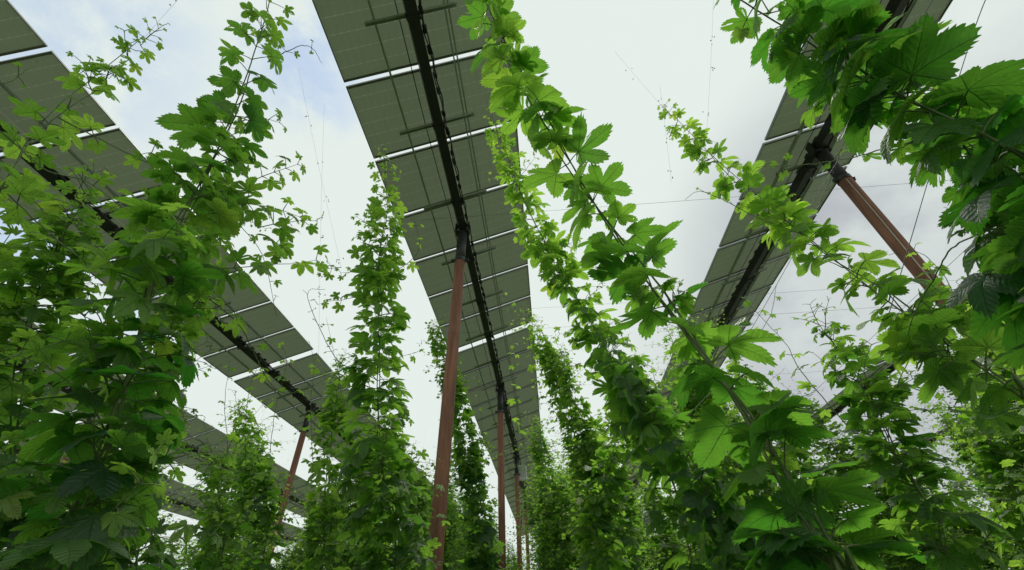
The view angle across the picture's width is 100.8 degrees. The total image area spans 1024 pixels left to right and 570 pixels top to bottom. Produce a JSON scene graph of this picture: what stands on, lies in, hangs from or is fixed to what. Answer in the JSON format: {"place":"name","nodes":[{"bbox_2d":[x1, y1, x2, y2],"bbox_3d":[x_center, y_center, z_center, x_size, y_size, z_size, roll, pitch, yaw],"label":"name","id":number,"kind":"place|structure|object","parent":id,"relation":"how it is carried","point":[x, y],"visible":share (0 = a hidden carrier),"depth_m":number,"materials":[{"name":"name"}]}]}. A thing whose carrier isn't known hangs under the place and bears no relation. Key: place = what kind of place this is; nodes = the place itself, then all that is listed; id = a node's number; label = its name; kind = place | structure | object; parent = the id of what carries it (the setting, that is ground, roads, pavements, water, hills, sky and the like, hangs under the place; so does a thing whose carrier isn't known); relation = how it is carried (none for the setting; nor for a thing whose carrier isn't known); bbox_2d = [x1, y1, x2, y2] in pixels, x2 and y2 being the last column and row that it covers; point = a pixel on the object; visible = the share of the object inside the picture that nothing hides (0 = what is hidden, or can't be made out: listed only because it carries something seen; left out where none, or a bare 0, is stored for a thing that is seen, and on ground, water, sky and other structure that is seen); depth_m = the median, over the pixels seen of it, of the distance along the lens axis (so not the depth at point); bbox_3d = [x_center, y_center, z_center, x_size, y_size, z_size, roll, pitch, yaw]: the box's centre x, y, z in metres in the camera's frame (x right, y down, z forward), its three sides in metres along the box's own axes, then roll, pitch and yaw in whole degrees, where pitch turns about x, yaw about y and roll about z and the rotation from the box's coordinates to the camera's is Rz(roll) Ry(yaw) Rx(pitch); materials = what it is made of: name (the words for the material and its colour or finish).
{"place":"outdoors","nodes":[
{"label":"outdoors","id":0,"kind":"place"},
{"bbox_2d":[0,418,303,544],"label":"solar tracker","id":1,"kind":"object","parent":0,"point":[179,486],"visible":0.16,"depth_m":22.96,"materials":[{"name":"grey glass"}]},
{"bbox_2d":[0,0,1023,569],"label":"sky","id":2,"kind":"structure","parent":0,"point":[666,45],"materials":[{"name":"white"}]},
{"bbox_2d":[413,180,947,220],"bbox_3d":[7.526,-1.320,4.007,17.168,0.159,0.002,-4,-39,3],"label":"trellis wire","id":3,"kind":"object","parent":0,"point":[673,201],"visible":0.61,"depth_m":4.24,"materials":[{"name":"metal"}]},
{"bbox_2d":[463,280,954,312],"bbox_3d":[7.688,-0.241,5.827,17.168,0.159,0.002,-4,-39,3],"label":"trellis wire","id":4,"kind":"object","parent":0,"point":[706,297],"visible":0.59,"depth_m":5.99,"materials":[{"name":"metal"}]},
{"bbox_2d":[641,0,932,488],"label":"trellis wire","id":5,"kind":"object","parent":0,"point":[810,206],"visible":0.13,"depth_m":3.83,"materials":[{"name":"metal"}]},
{"bbox_2d":[815,247,967,390],"bbox_3d":[4.909,6.182,11.896,0.003,0.153,33.000,-4,-39,3],"label":"trellis wire","id":6,"kind":"object","parent":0,"point":[914,297],"visible":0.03,"depth_m":4.31,"materials":[{"name":"metal"}]},
{"bbox_2d":[889,0,985,311],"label":"trellis wire","id":7,"kind":"object","parent":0,"point":[927,181],"visible":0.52,"depth_m":2.29,"materials":[{"name":"galvanised steel"}]},
{"bbox_2d":[891,401,1015,457],"bbox_3d":[17.967,5.793,17.346,2.173,0.756,30.486,-4,-39,3],"label":"solar tracker","id":8,"kind":"object","parent":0,"point":[928,439],"visible":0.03,"depth_m":17.87,"materials":[{"name":"grey glass"}]},
{"bbox_3d":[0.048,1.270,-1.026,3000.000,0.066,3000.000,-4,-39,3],"label":"ground","id":9,"kind":"structure","parent":0,"visible":0},
{"bbox_2d":[4,414,110,548],"bbox_3d":[-5.915,3.306,5.068,1.643,4.888,1.811,20,-44,-26],"label":"hop plant","id":10,"kind":"object","parent":9,"relation":"on","point":[64,461],"visible":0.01,"depth_m":5.61,"materials":[{"name":"green plant"}]},
{"bbox_2d":[0,158,124,569],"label":"hop plant","id":11,"kind":"object","parent":9,"relation":"on","point":[39,277],"visible":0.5,"depth_m":1.39,"materials":[{"name":"green plant"}]},
{"bbox_2d":[60,413,96,464],"bbox_3d":[-12.593,6.500,10.770,0.300,7.474,0.192,-4,-39,3],"label":"steel post","id":12,"kind":"object","parent":9,"relation":"on","point":[91,418],"visible":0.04,"depth_m":12.59,"materials":[{"name":"metal"}]},
{"bbox_2d":[3,317,350,517],"bbox_3d":[-12.143,7.488,18.026,2.173,0.756,39.760,-4,-39,3],"label":"solar tracker","id":13,"kind":"object","parent":12,"relation":"on","point":[213,437],"visible":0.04,"depth_m":16.56,"materials":[{"name":"grey glass"}]},
{"bbox_2d":[0,0,281,478],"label":"hop plant","id":14,"kind":"object","parent":9,"relation":"on","point":[15,146],"visible":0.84,"depth_m":1.35,"materials":[{"name":"green plant"}]},
{"bbox_2d":[125,413,190,558],"bbox_3d":[-3.626,2.591,3.837,1.549,4.208,1.780,28,-48,-32],"label":"hop plant","id":15,"kind":"object","parent":9,"relation":"on","point":[166,499],"visible":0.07,"depth_m":4.23,"materials":[{"name":"green plant"}]},
{"bbox_2d":[134,535,184,569],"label":"hop plant","id":16,"kind":"object","parent":9,"relation":"on","point":[164,551],"visible":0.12,"depth_m":9.97,"materials":[{"name":"green plant"}]},
{"bbox_2d":[0,0,356,569],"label":"hop plant","id":17,"kind":"object","parent":9,"relation":"on","point":[105,508],"visible":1,"depth_m":1.16,"materials":[{"name":"green plant"}]},
{"bbox_2d":[85,203,271,569],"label":"hop plant","id":18,"kind":"object","parent":9,"relation":"on","point":[191,334],"visible":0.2,"depth_m":1.79,"materials":[{"name":"green plant"}]},
{"bbox_2d":[173,539,197,568],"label":"hop plant","id":19,"kind":"object","parent":9,"relation":"on","point":[179,557],"visible":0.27,"depth_m":13.23,"materials":[{"name":"green plant"}]},
{"bbox_2d":[174,519,200,569],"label":"hop plant","id":20,"kind":"object","parent":9,"relation":"on","point":[185,562],"visible":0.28,"depth_m":7.01,"materials":[{"name":"green plant"}]},
{"bbox_2d":[158,419,268,569],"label":"hop plant","id":21,"kind":"object","parent":9,"relation":"on","point":[210,523],"visible":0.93,"depth_m":2.54,"materials":[{"name":"green plant"}]},
{"bbox_2d":[166,400,294,569],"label":"hop plant","id":22,"kind":"object","parent":9,"relation":"on","point":[232,535],"visible":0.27,"depth_m":4.95,"materials":[{"name":"green plant"}]},
{"bbox_2d":[222,457,288,564],"bbox_3d":[-3.375,4.215,5.642,1.856,3.936,1.627,22,-45,-27],"label":"hop plant","id":23,"kind":"object","parent":9,"relation":"on","point":[273,546],"visible":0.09,"depth_m":6.20,"materials":[{"name":"green plant"}]},
{"bbox_2d":[214,340,308,569],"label":"hop plant","id":24,"kind":"object","parent":9,"relation":"on","point":[263,480],"visible":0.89,"depth_m":3.59,"materials":[{"name":"green plant"}]},
{"bbox_2d":[273,540,297,567],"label":"hop plant","id":25,"kind":"object","parent":9,"relation":"on","point":[288,549],"visible":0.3,"depth_m":9.91,"materials":[{"name":"green plant"}]},
{"bbox_2d":[265,403,315,569],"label":"steel post","id":26,"kind":"object","parent":9,"relation":"on","point":[296,458],"visible":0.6,"depth_m":12.45,"materials":[{"name":"brown metal"}]},
{"bbox_2d":[0,0,458,530],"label":"solar tracker","id":27,"kind":"object","parent":26,"relation":"on","point":[18,33],"visible":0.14,"depth_m":7.38,"materials":[{"name":"grey glass"}]},
{"bbox_2d":[274,501,342,569],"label":"hop plant","id":28,"kind":"object","parent":9,"relation":"on","point":[295,555],"visible":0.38,"depth_m":6.63,"materials":[{"name":"green plant"}]},
{"bbox_2d":[267,318,371,569],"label":"hop plant","id":29,"kind":"object","parent":9,"relation":"on","point":[326,523],"visible":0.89,"depth_m":3.33,"materials":[{"name":"green plant"}]},
{"bbox_2d":[279,409,415,569],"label":"hop plant","id":30,"kind":"object","parent":9,"relation":"on","point":[352,565],"visible":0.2,"depth_m":4.98,"materials":[{"name":"green plant"}]},
{"bbox_2d":[326,440,418,569],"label":"hop plant","id":31,"kind":"object","parent":9,"relation":"on","point":[375,524],"visible":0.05,"depth_m":5.83,"materials":[{"name":"green plant"}]},
{"bbox_2d":[295,3,463,569],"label":"hop plant","id":32,"kind":"object","parent":9,"relation":"on","point":[379,275],"visible":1,"depth_m":2.26,"materials":[{"name":"green plant"}]},
{"bbox_2d":[361,507,401,567],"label":"hop plant","id":33,"kind":"object","parent":9,"relation":"on","point":[386,541],"visible":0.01,"depth_m":7.17,"materials":[{"name":"green plant"}]},
{"bbox_2d":[389,484,432,569],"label":"hop plant","id":34,"kind":"object","parent":9,"relation":"on","point":[423,515],"visible":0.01,"depth_m":9.31,"materials":[{"name":"green plant"}]},
{"bbox_2d":[394,460,434,567],"bbox_3d":[-1.966,5.218,7.855,1.908,5.115,1.878,-27,-45,28],"label":"hop plant","id":35,"kind":"object","parent":9,"relation":"on","point":[417,536],"visible":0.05,"depth_m":8.16,"materials":[{"name":"green plant"}]},
{"bbox_2d":[389,444,440,569],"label":"hop plant","id":36,"kind":"object","parent":9,"relation":"on","point":[421,504],"visible":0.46,"depth_m":4.35,"materials":[{"name":"green plant"}]},
{"bbox_2d":[390,456,485,569],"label":"hop plant","id":37,"kind":"object","parent":9,"relation":"on","point":[447,542],"visible":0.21,"depth_m":7.60,"materials":[{"name":"green plant"}]},
{"bbox_2d":[423,481,466,569],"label":"hop plant","id":38,"kind":"object","parent":9,"relation":"on","point":[453,535],"visible":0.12,"depth_m":8.35,"materials":[{"name":"green plant"}]},
{"bbox_2d":[428,478,468,553],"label":"hop plant","id":39,"kind":"object","parent":9,"relation":"on","point":[456,497],"visible":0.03,"depth_m":11.62,"materials":[{"name":"green plant"}]},
{"bbox_2d":[428,222,469,569],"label":"steel post","id":40,"kind":"object","parent":9,"relation":"on","point":[442,470],"visible":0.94,"depth_m":5.57,"materials":[{"name":"brown metal"}]},
{"bbox_2d":[312,0,543,535],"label":"solar tracker","id":41,"kind":"object","parent":40,"relation":"on","point":[426,103],"visible":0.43,"depth_m":6.91,"materials":[{"name":"grey glass"}]},
{"bbox_2d":[519,460,526,528],"bbox_3d":[0.462,8.566,17.410,0.352,2.643,0.250,-4,-39,3],"label":"control box","id":42,"kind":"object","parent":41,"relation":"hanging from","point":[521,477],"visible":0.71,"depth_m":17.69,"materials":[{"name":"metal"}]},
{"bbox_2d":[430,487,478,568],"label":"hop plant","id":43,"kind":"object","parent":9,"relation":"on","point":[458,550],"visible":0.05,"depth_m":9.12,"materials":[{"name":"green plant"}]},
{"bbox_2d":[448,496,470,568],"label":"hop plant","id":44,"kind":"object","parent":9,"relation":"on","point":[459,538],"visible":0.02,"depth_m":9.77,"materials":[{"name":"green plant"}]},
{"bbox_2d":[417,316,515,569],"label":"hop plant","id":45,"kind":"object","parent":9,"relation":"on","point":[468,461],"visible":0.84,"depth_m":6.30,"materials":[{"name":"green plant"}]},
{"bbox_2d":[457,490,496,552],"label":"hop plant","id":46,"kind":"object","parent":9,"relation":"on","point":[464,512],"visible":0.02,"depth_m":12.19,"materials":[{"name":"green plant"}]},
{"bbox_2d":[454,492,503,568],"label":"hop plant","id":47,"kind":"object","parent":9,"relation":"on","point":[462,513],"visible":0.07,"depth_m":10.35,"materials":[{"name":"green plant"}]},
{"bbox_2d":[495,386,505,569],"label":"steel post","id":48,"kind":"object","parent":9,"relation":"on","point":[500,411],"visible":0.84,"depth_m":11.18,"materials":[{"name":"brown metal"}]},
{"bbox_2d":[486,509,519,568],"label":"hop plant","id":49,"kind":"object","parent":9,"relation":"on","point":[496,535],"visible":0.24,"depth_m":13.50,"materials":[{"name":"green plant"}]},
{"bbox_2d":[506,540,517,569],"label":"hop plant","id":50,"kind":"object","parent":9,"relation":"on","point":[515,564],"visible":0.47,"depth_m":18.62,"materials":[{"name":"green plant"}]},
{"bbox_2d":[513,452,521,569],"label":"steel post","id":51,"kind":"object","parent":9,"relation":"on","point":[517,496],"visible":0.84,"depth_m":16.70,"materials":[{"name":"brown metal"}]},
{"bbox_2d":[523,495,529,569],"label":"steel post","id":52,"kind":"object","parent":9,"relation":"on","point":[526,519],"visible":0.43,"depth_m":21.87,"materials":[{"name":"brown metal"}]},
{"bbox_2d":[505,425,557,569],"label":"hop plant","id":53,"kind":"object","parent":9,"relation":"on","point":[531,521],"visible":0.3,"depth_m":9.50,"materials":[{"name":"green plant"}]},
{"bbox_2d":[475,292,609,569],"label":"hop plant","id":54,"kind":"object","parent":9,"relation":"on","point":[544,357],"visible":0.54,"depth_m":4.09,"materials":[{"name":"green plant"}]},
{"bbox_2d":[505,404,580,569],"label":"hop plant","id":55,"kind":"object","parent":9,"relation":"on","point":[553,531],"visible":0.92,"depth_m":6.68,"materials":[{"name":"green plant"}]},
{"bbox_2d":[512,487,578,569],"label":"hop plant","id":56,"kind":"object","parent":9,"relation":"on","point":[532,550],"visible":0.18,"depth_m":7.29,"materials":[{"name":"green plant"}]},
{"bbox_2d":[514,450,577,569],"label":"hop plant","id":57,"kind":"object","parent":9,"relation":"on","point":[534,512],"visible":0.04,"depth_m":10.02,"materials":[{"name":"green plant"}]},
{"bbox_2d":[513,457,579,569],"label":"hop plant","id":58,"kind":"object","parent":9,"relation":"on","point":[555,509],"visible":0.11,"depth_m":8.57,"materials":[{"name":"green plant"}]},
{"bbox_2d":[551,430,585,569],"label":"hop plant","id":59,"kind":"object","parent":9,"relation":"on","point":[567,458],"visible":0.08,"depth_m":8.22,"materials":[{"name":"green plant"}]},
{"bbox_2d":[455,12,726,569],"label":"hop plant","id":60,"kind":"object","parent":9,"relation":"on","point":[653,466],"visible":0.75,"depth_m":2.62,"materials":[{"name":"green plant"}]},
{"bbox_2d":[550,342,657,569],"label":"hop plant","id":61,"kind":"object","parent":9,"relation":"on","point":[634,546],"visible":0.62,"depth_m":3.72,"materials":[{"name":"green plant"}]},
{"bbox_2d":[565,350,649,569],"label":"hop plant","id":62,"kind":"object","parent":9,"relation":"on","point":[594,517],"visible":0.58,"depth_m":2.76,"materials":[{"name":"green plant"}]},
{"bbox_2d":[550,431,668,569],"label":"hop plant","id":63,"kind":"object","parent":9,"relation":"on","point":[634,524],"visible":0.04,"depth_m":5.95,"materials":[{"name":"green plant"}]},
{"bbox_2d":[572,438,646,565],"bbox_3d":[1.523,4.233,7.051,1.830,5.515,1.936,12,-42,-15],"label":"hop plant","id":64,"kind":"object","parent":9,"relation":"on","point":[583,523],"visible":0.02,"depth_m":7.13,"materials":[{"name":"green plant"}]},
{"bbox_2d":[603,439,679,569],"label":"hop plant","id":65,"kind":"object","parent":9,"relation":"on","point":[634,511],"visible":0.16,"depth_m":5.21,"materials":[{"name":"green plant"}]},
{"bbox_2d":[623,477,664,569],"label":"hop plant","id":66,"kind":"object","parent":9,"relation":"on","point":[646,539],"visible":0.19,"depth_m":9.56,"materials":[{"name":"green plant"}]},
{"bbox_2d":[629,494,664,566],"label":"hop plant","id":67,"kind":"object","parent":9,"relation":"on","point":[648,551],"visible":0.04,"depth_m":10.54,"materials":[{"name":"green plant"}]},
{"bbox_2d":[626,463,693,569],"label":"hop plant","id":68,"kind":"object","parent":9,"relation":"on","point":[654,539],"visible":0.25,"depth_m":7.72,"materials":[{"name":"green plant"}]},
{"bbox_2d":[639,495,694,569],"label":"hop plant","id":69,"kind":"object","parent":9,"relation":"on","point":[669,538],"visible":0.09,"depth_m":8.63,"materials":[{"name":"green plant"}]},
{"bbox_2d":[652,476,696,568],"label":"hop plant","id":70,"kind":"object","parent":9,"relation":"on","point":[669,551],"visible":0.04,"depth_m":7.01,"materials":[{"name":"green plant"}]},
{"bbox_2d":[590,284,781,569],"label":"hop plant","id":71,"kind":"object","parent":9,"relation":"on","point":[650,420],"visible":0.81,"depth_m":1.73,"materials":[{"name":"green plant"}]},
{"bbox_2d":[457,0,925,569],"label":"hop plant","id":72,"kind":"object","parent":9,"relation":"on","point":[789,542],"visible":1,"depth_m":1.25,"materials":[{"name":"green plant"}]},
{"bbox_2d":[651,339,749,516],"bbox_3d":[2.866,2.636,5.369,1.848,5.808,2.237,-18,-42,20],"label":"hop plant","id":73,"kind":"object","parent":9,"relation":"on","point":[698,409],"visible":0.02,"depth_m":6.58,"materials":[{"name":"green plant"}]},
{"bbox_2d":[661,327,746,568],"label":"hop plant","id":74,"kind":"object","parent":9,"relation":"on","point":[730,472],"visible":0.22,"depth_m":2.62,"materials":[{"name":"green plant"}]},
{"bbox_2d":[667,374,777,565],"bbox_3d":[3.228,3.471,6.162,1.927,5.360,2.046,10,-40,-14],"label":"hop plant","id":75,"kind":"object","parent":9,"relation":"on","point":[701,469],"visible":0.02,"depth_m":6.52,"materials":[{"name":"green plant"}]},
{"bbox_2d":[644,309,840,542],"bbox_3d":[2.502,2.141,4.708,2.067,5.780,1.890,25,-50,-27],"label":"hop plant","id":76,"kind":"object","parent":9,"relation":"on","point":[765,494],"visible":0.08,"depth_m":4.94,"materials":[{"name":"green plant"}]},
{"bbox_2d":[719,359,870,569],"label":"hop plant","id":77,"kind":"object","parent":9,"relation":"on","point":[796,453],"visible":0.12,"depth_m":2.71,"materials":[{"name":"green plant"}]},
{"bbox_2d":[615,22,1023,440],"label":"hop plant","id":78,"kind":"object","parent":9,"relation":"on","point":[931,329],"visible":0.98,"depth_m":1.35,"materials":[{"name":"green plant"}]},
{"bbox_2d":[789,449,900,568],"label":"hop plant","id":79,"kind":"object","parent":9,"relation":"on","point":[830,511],"visible":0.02,"depth_m":9.72,"materials":[{"name":"green plant"}]},
{"bbox_2d":[803,423,899,569],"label":"hop plant","id":80,"kind":"object","parent":9,"relation":"on","point":[827,472],"visible":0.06,"depth_m":6.50,"materials":[{"name":"green plant"}]},
{"bbox_2d":[714,0,1023,336],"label":"hop plant","id":81,"kind":"object","parent":9,"relation":"on","point":[897,63],"visible":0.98,"depth_m":0.86,"materials":[{"name":"green plant"}]},
{"bbox_2d":[770,355,982,569],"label":"hop plant","id":82,"kind":"object","parent":9,"relation":"on","point":[841,448],"visible":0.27,"depth_m":6.15,"materials":[{"name":"green plant"}]},
{"bbox_2d":[741,296,1016,569],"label":"hop plant","id":83,"kind":"object","parent":9,"relation":"on","point":[932,511],"visible":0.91,"depth_m":1.47,"materials":[{"name":"green plant"}]},
{"bbox_2d":[862,474,927,569],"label":"hop plant","id":84,"kind":"object","parent":9,"relation":"on","point":[900,560],"visible":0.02,"depth_m":7.89,"materials":[{"name":"green plant"}]},
{"bbox_2d":[805,142,1016,402],"bbox_3d":[4.724,0.650,4.348,0.675,7.474,0.242,1,-39,-3],"label":"steel post","id":85,"kind":"object","parent":9,"relation":"on","point":[893,238],"visible":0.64,"depth_m":5.60,"materials":[{"name":"brown metal"}]},
{"bbox_2d":[446,301,964,333],"bbox_3d":[7.654,-0.056,4.780,17.168,0.159,0.002,-4,-39,3],"label":"trellis wire","id":86,"kind":"object","parent":85,"relation":"attached to","point":[689,319],"visible":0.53,"depth_m":4.97,"materials":[{"name":"metal"}]},
{"bbox_2d":[626,0,952,495],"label":"solar tracker","id":87,"kind":"object","parent":85,"relation":"on","point":[744,265],"visible":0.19,"depth_m":7.75,"materials":[{"name":"grey glass"}]},
{"bbox_2d":[727,141,844,370],"bbox_3d":[2.335,0.043,3.774,0.150,1.149,2.625,6,-40,-10],"label":"trellis wire","id":88,"kind":"object","parent":87,"relation":"attached to","point":[812,218],"visible":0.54,"depth_m":3.55,"materials":[{"name":"metal"}]},
{"bbox_2d":[822,407,1022,569],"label":"hop plant","id":89,"kind":"object","parent":9,"relation":"on","point":[884,497],"visible":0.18,"depth_m":4.81,"materials":[{"name":"green plant"}]},
{"bbox_2d":[890,452,998,568],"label":"hop plant","id":90,"kind":"object","parent":9,"relation":"on","point":[921,502],"visible":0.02,"depth_m":7.27,"materials":[{"name":"green plant"}]},
{"bbox_2d":[890,207,1023,515],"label":"hop plant","id":91,"kind":"object","parent":9,"relation":"on","point":[1020,375],"visible":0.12,"depth_m":1.66,"materials":[{"name":"green plant"}]},
{"bbox_2d":[894,298,1023,531],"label":"hop plant","id":92,"kind":"object","parent":9,"relation":"on","point":[955,393],"visible":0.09,"depth_m":4.48,"materials":[{"name":"green plant"}]},
{"bbox_2d":[905,438,1015,569],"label":"hop plant","id":93,"kind":"object","parent":9,"relation":"on","point":[977,531],"visible":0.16,"depth_m":6.26,"materials":[{"name":"green plant"}]},
{"bbox_2d":[901,94,1023,370],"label":"hop plant","id":94,"kind":"object","parent":9,"relation":"on","point":[992,298],"visible":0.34,"depth_m":0.86,"materials":[{"name":"green plant"}]},
{"bbox_2d":[908,398,1023,569],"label":"hop plant","id":95,"kind":"object","parent":9,"relation":"on","point":[1019,549],"visible":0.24,"depth_m":6.22,"materials":[{"name":"green plant"}]},
{"bbox_2d":[930,270,1023,569],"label":"hop plant","id":96,"kind":"object","parent":9,"relation":"on","point":[989,456],"visible":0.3,"depth_m":2.03,"materials":[{"name":"green plant"}]},
{"bbox_2d":[941,463,1018,569],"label":"hop plant","id":97,"kind":"object","parent":9,"relation":"on","point":[974,498],"visible":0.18,"depth_m":8.96,"materials":[{"name":"green plant"}]},
{"bbox_2d":[939,432,1023,568],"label":"hop plant","id":98,"kind":"object","parent":9,"relation":"on","point":[974,484],"visible":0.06,"depth_m":8.47,"materials":[{"name":"green plant"}]},
{"bbox_3d":[11.243,3.290,7.919,0.300,7.474,0.192,-4,-39,3],"label":"steel post","id":99,"kind":"object","parent":9,"relation":"on","visible":0},
{"bbox_2d":[775,295,967,449],"bbox_3d":[11.886,5.763,17.022,2.173,0.756,39.578,-4,-39,3],"label":"solar tracker","id":100,"kind":"object","parent":99,"relation":"on","point":[839,408],"visible":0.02,"depth_m":13.53,"materials":[{"name":"grey glass"}]}
]}

